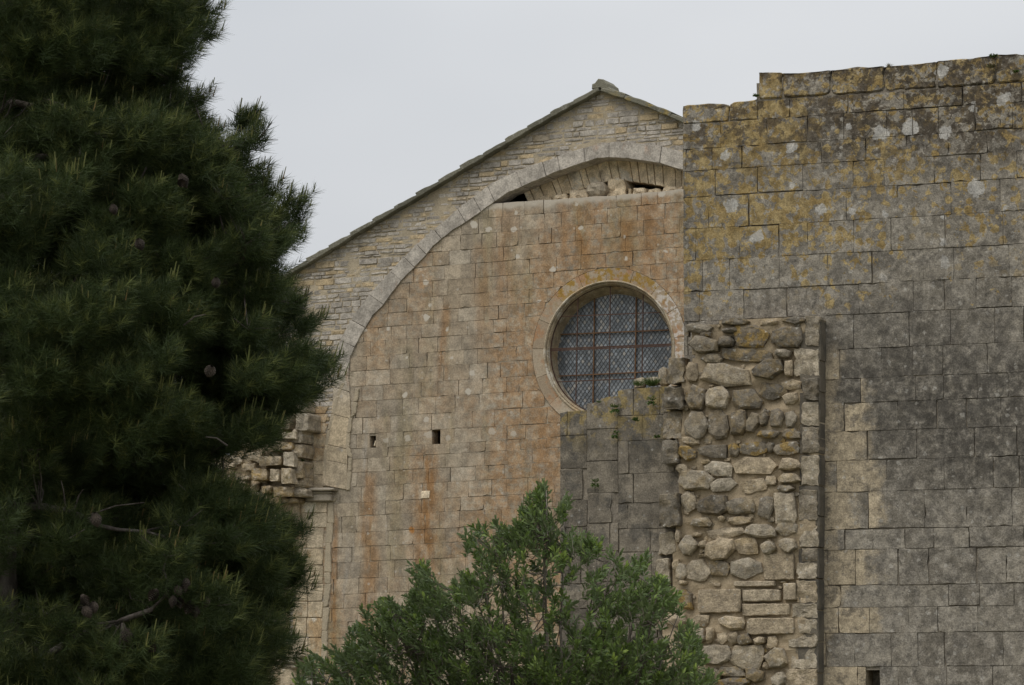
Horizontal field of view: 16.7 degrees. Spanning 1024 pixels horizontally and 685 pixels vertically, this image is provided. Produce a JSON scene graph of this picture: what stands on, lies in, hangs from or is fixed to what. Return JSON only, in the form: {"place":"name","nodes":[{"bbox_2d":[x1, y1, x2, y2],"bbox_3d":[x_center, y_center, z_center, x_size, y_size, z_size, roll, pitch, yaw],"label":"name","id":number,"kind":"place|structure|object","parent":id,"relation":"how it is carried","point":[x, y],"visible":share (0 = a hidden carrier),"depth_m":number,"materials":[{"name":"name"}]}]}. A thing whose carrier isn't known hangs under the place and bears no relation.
{"place":"outdoors","nodes":[
{"label":"outdoors","id":0,"kind":"place"},
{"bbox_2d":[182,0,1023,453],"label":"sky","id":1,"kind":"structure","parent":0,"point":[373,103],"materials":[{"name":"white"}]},
{"label":"ground","id":2,"kind":"structure","parent":0,"visible":0},
{"bbox_2d":[0,0,355,684],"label":"pine tree","id":3,"kind":"object","parent":2,"relation":"on","point":[154,368],"visible":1,"depth_m":21.45,"materials":[{"name":"green plant"}]},
{"bbox_2d":[215,79,683,684],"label":"church","id":4,"kind":"structure","parent":2,"relation":"on","point":[497,309],"depth_m":65.35,"materials":[{"name":"stone"}]},
{"bbox_2d":[586,181,608,196],"bbox_3d":[1.593,-2.838,64.960,0.400,0.319,0.330,-3,-7,22],"label":"loose stone","id":5,"kind":"object","parent":4,"relation":"on","point":[598,188],"visible":1,"depth_m":64.84,"materials":[{"name":"beige stone"}]},
{"bbox_2d":[544,280,674,410],"bbox_3d":[1.874,0.160,64.528,2.580,2.580,0.538,-3,-7,22],"label":"round window","id":6,"kind":"structure","parent":4,"relation":"in","point":[606,335],"depth_m":64.74,"materials":[{"name":"glass"}]},
{"bbox_2d":[289,477,723,684],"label":"olive tree","id":7,"kind":"object","parent":2,"relation":"on","point":[617,662],"visible":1,"depth_m":24.53,"materials":[{"name":"green plant"}]},
{"bbox_2d":[560,357,689,684],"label":"stepped wall","id":8,"kind":"structure","parent":2,"relation":"on","point":[631,505],"depth_m":48.28,"materials":[{"name":"stone"}]},
{"bbox_2d":[590,478,598,487],"bbox_3d":[1.138,1.944,48.393,0.158,0.150,0.093,-2,-7,22],"label":"wall weed","id":9,"kind":"object","parent":8,"relation":"attached to","point":[593,484],"depth_m":48.40,"materials":[{"name":"green plant"}]},
{"bbox_2d":[611,430,618,438],"bbox_3d":[1.419,1.275,48.342,0.134,0.134,0.074,-2,-7,22],"label":"wall weed","id":10,"kind":"object","parent":8,"relation":"attached to","point":[612,436],"depth_m":48.34,"materials":[{"name":"green plant"}]},
{"bbox_2d":[609,404,621,413],"bbox_3d":[1.424,0.911,48.367,0.186,0.165,0.097,-2,-7,22],"label":"wall weed","id":11,"kind":"object","parent":8,"relation":"attached to","point":[616,410],"depth_m":48.37,"materials":[{"name":"green plant"}]},
{"bbox_2d":[632,379,643,385],"bbox_3d":[1.736,0.546,48.328,0.235,0.106,0.136,-2,-7,22],"label":"wall weed","id":12,"kind":"object","parent":8,"relation":"attached to","point":[636,383],"depth_m":48.34,"materials":[{"name":"green plant"}]},
{"bbox_2d":[634,377,645,387],"bbox_3d":[1.776,0.562,48.505,0.183,0.155,0.148,-2,-7,22],"label":"loose stone","id":13,"kind":"object","parent":8,"relation":"on","point":[642,386],"visible":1,"depth_m":48.46,"materials":[{"name":"beige stone"}]},
{"bbox_2d":[641,375,661,385],"bbox_3d":[1.896,0.509,48.253,0.406,0.173,0.202,-2,-7,22],"label":"wall weed","id":14,"kind":"object","parent":8,"relation":"attached to","point":[650,381],"depth_m":48.27,"materials":[{"name":"green plant"}]},
{"bbox_2d":[646,395,656,406],"bbox_3d":[1.909,0.803,48.156,0.164,0.172,0.083,-2,-7,22],"label":"wall weed","id":15,"kind":"object","parent":8,"relation":"attached to","point":[650,402],"depth_m":48.16,"materials":[{"name":"green plant"}]},
{"bbox_2d":[658,367,669,386],"bbox_3d":[2.107,0.473,48.379,0.178,0.284,0.147,-2,-7,22],"label":"loose stone","id":16,"kind":"object","parent":8,"relation":"on","point":[663,374],"visible":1,"depth_m":48.32,"materials":[{"name":"beige stone"}]},
{"bbox_2d":[662,316,825,684],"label":"rubble pier","id":17,"kind":"structure","parent":2,"relation":"on","point":[748,565],"depth_m":47.36,"materials":[{"name":"stone"}]},
{"bbox_2d":[683,54,1023,684],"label":"stone wall","id":18,"kind":"structure","parent":2,"relation":"on","point":[873,217],"depth_m":47.09,"materials":[{"name":"grey stone"}]},
{"bbox_2d":[986,63,996,67],"bbox_3d":[6.441,-3.720,46.982,0.143,0.071,0.095,0,-6,-2],"label":"wall weed","id":19,"kind":"object","parent":18,"relation":"attached to","point":[990,65],"depth_m":46.97,"materials":[{"name":"green plant"}]}
]}

